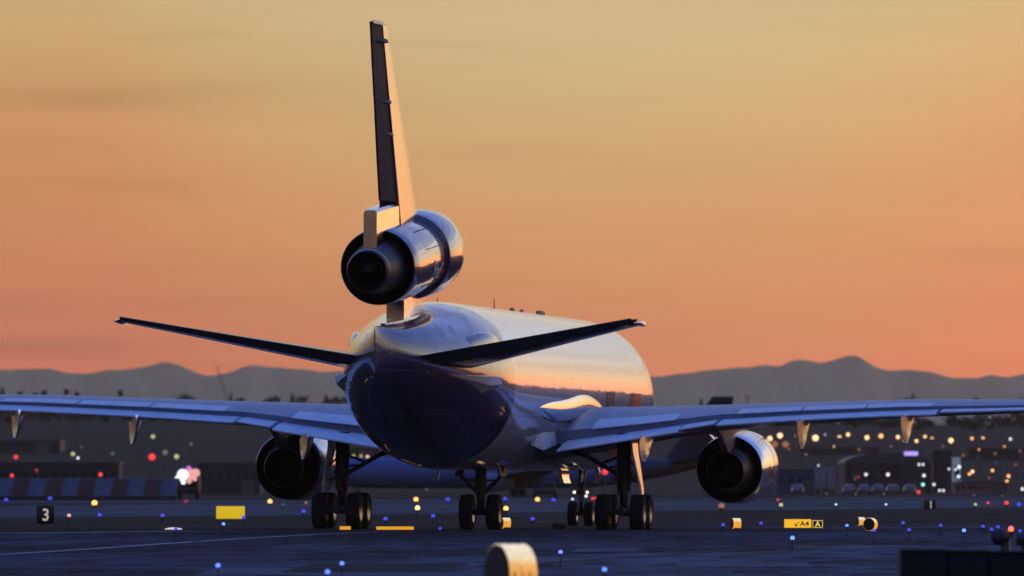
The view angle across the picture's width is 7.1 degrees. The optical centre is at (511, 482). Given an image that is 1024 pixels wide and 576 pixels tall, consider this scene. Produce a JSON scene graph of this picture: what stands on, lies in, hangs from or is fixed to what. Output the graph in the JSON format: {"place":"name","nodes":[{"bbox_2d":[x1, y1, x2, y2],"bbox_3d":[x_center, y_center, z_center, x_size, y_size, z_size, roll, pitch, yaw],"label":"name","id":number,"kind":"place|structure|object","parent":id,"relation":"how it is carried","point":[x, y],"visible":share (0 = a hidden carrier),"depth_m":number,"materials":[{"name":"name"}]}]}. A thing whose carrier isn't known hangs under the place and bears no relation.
{"place":"outdoors","nodes":[
{"label":"outdoors","id":0,"kind":"place"},
{"bbox_2d":[196,462,262,493],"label":"terminal building","id":1,"kind":"structure","parent":0,"point":[229,477],"depth_m":1220.00,"materials":[{"name":"metal"}]},
{"bbox_2d":[208,471,212,479],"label":"window","id":2,"kind":"structure","parent":1,"relation":"in","point":[210,473],"depth_m":1220.05,"materials":[{"name":"black glass"}]},
{"bbox_2d":[217,471,221,479],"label":"window","id":3,"kind":"structure","parent":1,"relation":"in","point":[219,473],"depth_m":1220.05,"materials":[{"name":"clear glass"}]},
{"bbox_2d":[226,471,230,479],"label":"window","id":4,"kind":"structure","parent":1,"relation":"in","point":[228,473],"depth_m":1220.05,"materials":[{"name":"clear glass"}]},
{"bbox_2d":[235,471,239,479],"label":"window","id":5,"kind":"structure","parent":1,"relation":"in","point":[237,473],"depth_m":1220.05,"materials":[{"name":"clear glass"}]},
{"bbox_2d":[244,471,248,478],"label":"window","id":6,"kind":"structure","parent":1,"relation":"in","point":[246,473],"depth_m":1220.05,"materials":[{"name":"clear glass"}]},
{"bbox_2d":[241,479,253,493],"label":"door","id":7,"kind":"structure","parent":1,"relation":"in","point":[247,485],"depth_m":1220.05,"materials":[{"name":"grey"}]},
{"bbox_2d":[0,355,1023,424],"bbox_3d":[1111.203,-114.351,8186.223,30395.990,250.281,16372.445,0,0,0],"label":"mountains","id":8,"kind":"structure","parent":0,"point":[851,378],"depth_m":15244.70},
{"bbox_2d":[0,413,1023,492],"bbox_3d":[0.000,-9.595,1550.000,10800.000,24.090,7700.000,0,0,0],"label":"hills","id":9,"kind":"structure","parent":0,"point":[97,439],"depth_m":1844.23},
{"bbox_2d":[0,440,65,452],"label":"warehouse","id":10,"kind":"structure","parent":9,"relation":"on","point":[50,446],"depth_m":1750.00,"materials":[{"name":"metal"}]},
{"bbox_2d":[35,444,48,452],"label":"door","id":11,"kind":"structure","parent":10,"relation":"in","point":[44,448],"depth_m":1749.78,"materials":[{"name":"grey"}]},
{"bbox_2d":[174,454,178,475],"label":"street lamp","id":12,"kind":"object","parent":9,"relation":"on","point":[176,456],"visible":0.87,"depth_m":1399.94,"materials":[{"name":"yellow"}]},
{"bbox_2d":[174,391,196,399],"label":"broadleaf tree","id":13,"kind":"object","parent":9,"relation":"on","point":[186,396],"visible":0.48,"depth_m":2349.76,"materials":[{"name":"grey plant"}]},
{"bbox_2d":[216,366,227,399],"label":"crane","id":14,"kind":"object","parent":9,"relation":"on","point":[221,384],"visible":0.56,"depth_m":2599.72,"materials":[{"name":"grey paint"}]},
{"bbox_2d":[267,395,280,401],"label":"broadleaf tree","id":15,"kind":"object","parent":9,"relation":"on","point":[274,398],"visible":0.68,"depth_m":2419.07,"materials":[{"name":"grey plant"}]},
{"bbox_2d":[291,396,307,402],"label":"broadleaf tree","id":16,"kind":"object","parent":9,"relation":"on","point":[303,399],"visible":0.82,"depth_m":2399.48,"materials":[{"name":"grey plant"}]},
{"bbox_2d":[323,394,328,403],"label":"pine tree","id":17,"kind":"object","parent":9,"relation":"on","point":[326,400],"visible":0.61,"depth_m":2379.78,"materials":[{"name":"green plant"}]},
{"bbox_2d":[327,396,337,403],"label":"broadleaf tree","id":18,"kind":"object","parent":9,"relation":"on","point":[332,400],"visible":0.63,"depth_m":2378.74,"materials":[{"name":"green plant"}]},
{"bbox_2d":[335,396,346,403],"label":"broadleaf tree","id":19,"kind":"object","parent":9,"relation":"on","point":[338,400],"visible":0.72,"depth_m":2349.88,"materials":[{"name":"green plant"}]},
{"bbox_2d":[349,447,381,458],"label":"ramp building","id":20,"kind":"structure","parent":9,"relation":"on","point":[363,451],"depth_m":1699.93,"materials":[{"name":"metal"}]},
{"bbox_2d":[359,451,372,457],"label":"door","id":21,"kind":"structure","parent":20,"relation":"in","point":[364,453],"depth_m":1700.09,"materials":[{"name":"grey"}]},
{"bbox_2d":[0,399,1023,430],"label":"woodland","id":22,"kind":"object","parent":9,"relation":"on","point":[971,424],"visible":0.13,"depth_m":2142.43,"materials":[{"name":"green plant"}]},
{"bbox_2d":[782,441,788,458],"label":"street lamp","id":23,"kind":"object","parent":9,"relation":"on","point":[785,444],"visible":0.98,"depth_m":1749.59,"materials":[{"name":"orange"}]},
{"bbox_2d":[796,446,880,454],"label":"cargo building","id":24,"kind":"structure","parent":9,"relation":"on","point":[830,450],"depth_m":1800.00,"materials":[{"name":"metal"}]},
{"bbox_2d":[857,449,870,454],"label":"door","id":25,"kind":"structure","parent":24,"relation":"in","point":[862,451],"depth_m":1800.04,"materials":[{"name":"grey"}]},
{"bbox_2d":[975,432,978,463],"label":"radio mast","id":26,"kind":"object","parent":9,"relation":"on","point":[976,433],"visible":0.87,"depth_m":1699.89,"materials":[{"name":"metal"}]},
{"bbox_2d":[961,448,1023,458],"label":"cargo building","id":27,"kind":"structure","parent":9,"relation":"on","point":[988,453],"depth_m":1750.00,"materials":[{"name":"metal"}]},
{"bbox_2d":[1018,451,1023,458],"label":"door","id":28,"kind":"structure","parent":27,"relation":"in","point":[1020,454],"depth_m":1749.78,"materials":[{"name":"grey"}]},
{"bbox_2d":[1008,413,1021,427],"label":"broadleaf tree","id":29,"kind":"object","parent":9,"relation":"on","point":[1015,415],"visible":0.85,"depth_m":2199.78,"materials":[{"name":"green plant"}]},
{"bbox_2d":[0,493,1023,531],"bbox_3d":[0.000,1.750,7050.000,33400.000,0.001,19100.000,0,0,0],"label":"ground","id":30,"kind":"structure","parent":0,"point":[978,516],"depth_m":410.41,"materials":[{"name":"grey plant"}]},
{"bbox_2d":[37,505,54,524],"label":"distance marker sign","id":31,"kind":"object","parent":30,"relation":"on","point":[45,514],"visible":1,"depth_m":334.99,"materials":[{"name":"metal"}]},
{"bbox_2d":[0,462,123,477],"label":"long shed","id":32,"kind":"structure","parent":30,"relation":"on","point":[65,469],"depth_m":1150.00,"materials":[{"name":"metal"}]},
{"bbox_2d":[2,471,7,477],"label":"window","id":33,"kind":"structure","parent":32,"relation":"in","point":[4,473],"depth_m":1150.06,"materials":[{"name":"black glass"}]},
{"bbox_2d":[81,471,86,477],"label":"window","id":34,"kind":"structure","parent":32,"relation":"in","point":[83,473],"depth_m":1150.06,"materials":[{"name":"black glass"}]},
{"bbox_2d":[91,471,96,477],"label":"window","id":35,"kind":"structure","parent":32,"relation":"in","point":[93,473],"depth_m":1150.06,"materials":[{"name":"black glass"}]},
{"bbox_2d":[101,471,106,477],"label":"window","id":36,"kind":"structure","parent":32,"relation":"in","point":[104,473],"depth_m":1150.06,"materials":[{"name":"black glass"}]},
{"bbox_2d":[111,471,116,477],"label":"window","id":37,"kind":"structure","parent":32,"relation":"in","point":[113,473],"depth_m":1150.06,"materials":[{"name":"black glass"}]},
{"bbox_2d":[0,478,179,499],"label":"blast fence","id":38,"kind":"object","parent":30,"relation":"on","point":[90,488],"visible":1,"depth_m":800.29,"materials":[{"name":"metal"}]},
{"bbox_2d":[149,454,154,477],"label":"signal lamp","id":39,"kind":"object","parent":30,"relation":"on","point":[152,457],"visible":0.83,"depth_m":1299.78,"materials":[{"name":"red"}]},
{"bbox_2d":[175,466,200,499],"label":"service truck","id":40,"kind":"object","parent":30,"relation":"on","point":[190,480],"visible":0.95,"depth_m":829.53,"materials":[{"name":"paint"}]},
{"bbox_2d":[216,506,244,519],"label":"taxiway sign","id":41,"kind":"object","parent":30,"relation":"on","point":[230,512],"visible":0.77,"depth_m":381.99,"materials":[{"name":"metal"}]},
{"bbox_2d":[0,525,1023,575],"bbox_3d":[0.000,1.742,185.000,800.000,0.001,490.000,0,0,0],"label":"taxiway","id":42,"kind":"structure","parent":30,"relation":"on","point":[176,562],"depth_m":234.40,"materials":[{"name":"asphalt"}]},
{"bbox_2d":[45,531,161,532],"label":"taxiway edge line","id":43,"kind":"object","parent":42,"relation":"on","point":[125,531],"visible":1,"depth_m":290.47,"materials":[{"name":"paint"}]},
{"bbox_2d":[0,532,365,554],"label":"taxiway line","id":44,"kind":"object","parent":42,"relation":"on","point":[163,543],"visible":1,"depth_m":229.56,"materials":[{"name":"paint"}]},
{"bbox_2d":[161,541,287,546],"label":"pavement patch","id":45,"kind":"object","parent":42,"relation":"on","point":[230,543],"visible":1,"depth_m":233.06,"materials":[{"name":"asphalt"}]},
{"bbox_2d":[0,530,466,546],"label":"rubber mark","id":46,"kind":"object","parent":42,"relation":"on","point":[218,538],"visible":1,"depth_m":249.99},
{"bbox_2d":[0,530,590,553],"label":"rubber mark","id":47,"kind":"object","parent":42,"relation":"on","point":[317,540],"visible":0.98,"depth_m":249.99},
{"bbox_2d":[0,530,625,555],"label":"rubber mark","id":48,"kind":"object","parent":42,"relation":"on","point":[293,543],"visible":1,"depth_m":235.54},
{"bbox_2d":[340,526,350,529],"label":"taxiway sign","id":49,"kind":"object","parent":42,"relation":"on","point":[345,527],"visible":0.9,"depth_m":302.99,"materials":[{"name":"paint"}]},
{"bbox_2d":[376,526,413,529],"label":"taxiway sign","id":50,"kind":"object","parent":42,"relation":"on","point":[394,527],"visible":0.91,"depth_m":302.99,"materials":[{"name":"paint"}]},
{"bbox_2d":[501,518,510,527],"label":"marker drum","id":51,"kind":"object","parent":42,"relation":"on","point":[506,522],"visible":0.85,"depth_m":311.84,"materials":[{"name":"yellow"}]},
{"bbox_2d":[0,20,1023,529],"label":"cargo jet","id":52,"kind":"object","parent":42,"relation":"on","point":[458,388],"visible":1,"depth_m":298.37,"materials":[{"name":"paint"}]},
{"bbox_2d":[552,523,566,529],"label":"taxiway sign","id":53,"kind":"object","parent":42,"relation":"on","point":[559,526],"visible":1,"depth_m":299.99,"materials":[{"name":"metal"}]},
{"bbox_2d":[573,548,638,551],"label":"pavement patch","id":54,"kind":"object","parent":42,"relation":"on","point":[605,549],"visible":1,"depth_m":210.62,"materials":[{"name":"asphalt"}]},
{"bbox_2d":[731,518,740,528],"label":"marker drum","id":55,"kind":"object","parent":42,"relation":"on","point":[735,523],"visible":0.94,"depth_m":307.84,"materials":[{"name":"brown"}]},
{"bbox_2d":[784,519,810,527],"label":"taxiway sign","id":56,"kind":"object","parent":42,"relation":"on","point":[797,523],"visible":1,"depth_m":311.99,"materials":[{"name":"paint"}]},
{"bbox_2d":[812,520,822,527],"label":"taxiway sign","id":57,"kind":"object","parent":42,"relation":"on","point":[817,523],"visible":1,"depth_m":312.29,"materials":[{"name":"paint"}]},
{"bbox_2d":[669,527,992,529],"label":"taxiway edge line","id":58,"kind":"object","parent":42,"relation":"on","point":[820,528],"visible":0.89,"depth_m":309.41,"materials":[{"name":"paint"}]},
{"bbox_2d":[857,517,864,525],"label":"marker drum","id":59,"kind":"object","parent":42,"relation":"on","point":[860,520],"visible":0.8,"depth_m":329.87,"materials":[{"name":"brown"}]},
{"bbox_2d":[797,539,937,541],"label":"pavement patch","id":60,"kind":"object","parent":42,"relation":"on","point":[861,540],"visible":1,"depth_m":245.11,"materials":[{"name":"asphalt"}]},
{"bbox_2d":[863,518,877,530],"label":"marker drum","id":61,"kind":"object","parent":42,"relation":"on","point":[870,524],"visible":0.93,"depth_m":295.89,"materials":[{"name":"brown"}]},
{"bbox_2d":[0,499,1023,517],"bbox_3d":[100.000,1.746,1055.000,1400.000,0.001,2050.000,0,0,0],"label":"runway","id":62,"kind":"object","parent":30,"relation":"on","point":[30,511],"visible":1,"depth_m":573.27,"materials":[{"name":"asphalt"}]},
{"bbox_2d":[0,497,1023,502],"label":"taxiway strip","id":63,"kind":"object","parent":30,"relation":"on","point":[273,501],"visible":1,"depth_m":795.30,"materials":[{"name":"concrete"}]},
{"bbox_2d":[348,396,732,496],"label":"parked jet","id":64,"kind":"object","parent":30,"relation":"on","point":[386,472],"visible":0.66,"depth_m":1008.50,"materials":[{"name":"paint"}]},
{"bbox_2d":[533,482,556,498],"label":"aircraft tug","id":65,"kind":"object","parent":30,"relation":"on","point":[547,488],"visible":0.99,"depth_m":879.42,"materials":[{"name":"paint"}]},
{"bbox_2d":[543,483,553,486],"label":"rear window","id":66,"kind":"structure","parent":65,"relation":"in","point":[544,484],"depth_m":880.27,"materials":[{"name":"black glass"}]},
{"bbox_2d":[602,469,607,493],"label":"signal lamp","id":67,"kind":"object","parent":30,"relation":"on","point":[604,472],"visible":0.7,"depth_m":900.06,"materials":[{"name":"red"}]},
{"bbox_2d":[191,545,1020,575],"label":"apron","id":68,"kind":"object","parent":30,"relation":"on","point":[848,562],"visible":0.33,"depth_m":171.88,"materials":[{"name":"asphalt"}]},
{"bbox_2d":[340,562,343,575],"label":"taxiway edge light","id":69,"kind":"object","parent":68,"relation":"on","point":[341,564],"visible":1,"depth_m":143.89,"materials":[{"name":"blue"}]},
{"bbox_2d":[282,563,466,571],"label":"pavement patch","id":70,"kind":"object","parent":68,"relation":"on","point":[369,567],"visible":1,"depth_m":167.25,"materials":[{"name":"asphalt"}]},
{"bbox_2d":[484,544,536,575],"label":"marker drum","id":71,"kind":"object","parent":68,"relation":"on","point":[510,559],"visible":1,"depth_m":116.73,"materials":[{"name":"white"}]},
{"bbox_2d":[421,541,890,569],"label":"tar joint","id":72,"kind":"object","parent":68,"relation":"on","point":[655,555],"visible":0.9,"depth_m":194.52,"materials":[{"name":"black"}]},
{"bbox_2d":[557,568,893,574],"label":"tar joint","id":73,"kind":"object","parent":68,"relation":"on","point":[691,571],"visible":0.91,"depth_m":159.55,"materials":[{"name":"black"}]},
{"bbox_2d":[676,561,812,566],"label":"pavement patch","id":74,"kind":"object","parent":68,"relation":"on","point":[742,564],"visible":1,"depth_m":173.37,"materials":[{"name":"asphalt"}]},
{"bbox_2d":[731,570,783,571],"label":"pavement patch","id":75,"kind":"object","parent":68,"relation":"on","point":[759,571],"visible":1,"depth_m":159.74,"materials":[{"name":"asphalt"}]},
{"bbox_2d":[729,555,789,557],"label":"pavement patch","id":76,"kind":"object","parent":68,"relation":"on","point":[773,556],"visible":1,"depth_m":192.11,"materials":[{"name":"asphalt"}]},
{"bbox_2d":[717,543,886,557],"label":"tar joint","id":77,"kind":"object","parent":68,"relation":"on","point":[767,552],"visible":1,"depth_m":208.82,"materials":[{"name":"black"}]},
{"bbox_2d":[794,545,931,548],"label":"pavement patch","id":78,"kind":"object","parent":68,"relation":"on","point":[881,547],"visible":1,"depth_m":218.71,"materials":[{"name":"asphalt"}]},
{"bbox_2d":[898,549,946,575],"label":"equipment cabinet","id":79,"kind":"object","parent":68,"relation":"on","point":[922,562],"visible":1,"depth_m":111.98,"materials":[{"name":"metal"}]},
{"bbox_2d":[947,549,987,575],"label":"equipment cabinet","id":80,"kind":"object","parent":68,"relation":"on","point":[967,562],"visible":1,"depth_m":111.98,"materials":[{"name":"metal"}]},
{"bbox_2d":[992,526,1013,549],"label":"obstruction light unit","id":81,"kind":"object","parent":68,"relation":"on","point":[1001,538],"visible":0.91,"depth_m":169.91,"materials":[{"name":"paint"}]},
{"bbox_2d":[988,550,1023,575],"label":"equipment cabinet","id":82,"kind":"object","parent":68,"relation":"on","point":[1005,562],"visible":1,"depth_m":111.98,"materials":[{"name":"metal"}]},
{"bbox_2d":[1016,532,1023,549],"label":"obstruction light unit","id":83,"kind":"object","parent":68,"relation":"on","point":[1020,538],"visible":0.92,"depth_m":169.91,"materials":[{"name":"paint"}]},
{"bbox_2d":[718,503,724,512],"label":"runway edge light","id":84,"kind":"object","parent":30,"relation":"on","point":[721,506],"visible":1,"depth_m":471.41,"materials":[{"name":"orange"}]},
{"bbox_2d":[775,469,814,493],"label":"storage shed","id":85,"kind":"structure","parent":30,"relation":"on","point":[786,480],"depth_m":1240.00,"materials":[{"name":"metal"}]},
{"bbox_2d":[803,480,810,493],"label":"door","id":86,"kind":"structure","parent":85,"relation":"in","point":[806,483],"depth_m":1239.87,"materials":[{"name":"grey"}]},
{"bbox_2d":[791,485,803,494],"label":"parked car","id":87,"kind":"object","parent":30,"relation":"on","point":[797,488],"visible":1,"depth_m":1190.09,"materials":[{"name":"blue paint"}]},
{"bbox_2d":[815,468,825,493],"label":"box trailer","id":88,"kind":"object","parent":30,"relation":"on","point":[820,477],"visible":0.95,"depth_m":1229.95,"materials":[{"name":"metal"}]},
{"bbox_2d":[826,468,833,493],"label":"box trailer","id":89,"kind":"object","parent":30,"relation":"on","point":[829,477],"visible":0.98,"depth_m":1229.95,"materials":[{"name":"metal"}]},
{"bbox_2d":[842,485,854,494],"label":"parked car","id":90,"kind":"object","parent":30,"relation":"on","point":[848,488],"visible":1,"depth_m":1190.09,"materials":[{"name":"blue paint"}]},
{"bbox_2d":[857,485,869,494],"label":"parked car","id":91,"kind":"object","parent":30,"relation":"on","point":[863,489],"visible":1,"depth_m":1190.09,"materials":[{"name":"blue paint"}]},
{"bbox_2d":[871,485,883,494],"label":"parked car","id":92,"kind":"object","parent":30,"relation":"on","point":[877,489],"visible":0.93,"depth_m":1190.09,"materials":[{"name":"grey paint"}]},
{"bbox_2d":[838,453,931,492],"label":"hangar","id":93,"kind":"structure","parent":30,"relation":"on","point":[876,467],"depth_m":1340.00,"materials":[{"name":"metal"}]},
{"bbox_2d":[848,471,855,479],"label":"window","id":94,"kind":"structure","parent":93,"relation":"in","point":[851,474],"depth_m":1339.97,"materials":[{"name":"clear glass"}]},
{"bbox_2d":[863,471,869,479],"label":"window","id":95,"kind":"structure","parent":93,"relation":"in","point":[867,477],"depth_m":1339.97,"materials":[{"name":"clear glass"}]},
{"bbox_2d":[877,471,884,479],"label":"window","id":96,"kind":"structure","parent":93,"relation":"in","point":[880,474],"depth_m":1339.97,"materials":[{"name":"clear glass"}]},
{"bbox_2d":[891,471,898,479],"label":"window","id":97,"kind":"structure","parent":93,"relation":"in","point":[894,474],"depth_m":1339.97,"materials":[{"name":"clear glass"}]},
{"bbox_2d":[920,471,927,479],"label":"window","id":98,"kind":"structure","parent":93,"relation":"in","point":[921,472],"depth_m":1339.97,"materials":[{"name":"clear glass"}]},
{"bbox_2d":[886,485,898,494],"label":"parked car","id":99,"kind":"object","parent":30,"relation":"on","point":[892,488],"visible":1,"depth_m":1190.09,"materials":[{"name":"grey paint"}]},
{"bbox_2d":[903,485,915,494],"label":"parked car","id":100,"kind":"object","parent":30,"relation":"on","point":[909,488],"visible":1,"depth_m":1190.09,"materials":[{"name":"grey paint"}]},
{"bbox_2d":[901,450,919,492],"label":"kiosk","id":101,"kind":"object","parent":30,"relation":"on","point":[910,466],"visible":0.94,"depth_m":1325.00,"materials":[{"name":"metal"}]},
{"bbox_2d":[924,500,935,509],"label":"distance marker sign","id":102,"kind":"object","parent":30,"relation":"on","point":[929,504],"visible":0.91,"depth_m":519.99,"materials":[{"name":"metal"}]},
{"bbox_2d":[929,450,953,491],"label":"office block","id":103,"kind":"structure","parent":30,"relation":"on","point":[941,464],"depth_m":1380.00,"materials":[{"name":"metal"}]},
{"bbox_2d":[934,462,937,472],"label":"window","id":104,"kind":"structure","parent":103,"relation":"in","point":[935,463],"depth_m":1379.80,"materials":[{"name":"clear glass"}]},
{"bbox_2d":[941,462,944,472],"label":"window","id":105,"kind":"structure","parent":103,"relation":"in","point":[942,463],"depth_m":1379.80,"materials":[{"name":"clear glass"}]},
{"bbox_2d":[947,462,950,472],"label":"window","id":106,"kind":"structure","parent":103,"relation":"in","point":[948,463],"depth_m":1379.80,"materials":[{"name":"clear glass"}]},
{"bbox_2d":[951,455,961,481],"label":"stair tower","id":107,"kind":"structure","parent":30,"relation":"on","point":[955,461],"depth_m":1378.00,"materials":[{"name":"grey"}]},
{"bbox_2d":[0,0,1023,377],"label":"sky","id":108,"kind":"structure","parent":0,"point":[752,183],"materials":[{"name":"orange"}]},
{"bbox_2d":[951,482,1007,493],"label":"building","id":109,"kind":"structure","parent":0,"point":[979,487],"depth_m":1240.00,"materials":[{"name":"metal"}]},
{"bbox_2d":[991,486,1001,493],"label":"door","id":110,"kind":"structure","parent":109,"relation":"in","point":[994,489],"depth_m":1239.87,"materials":[{"name":"grey"}]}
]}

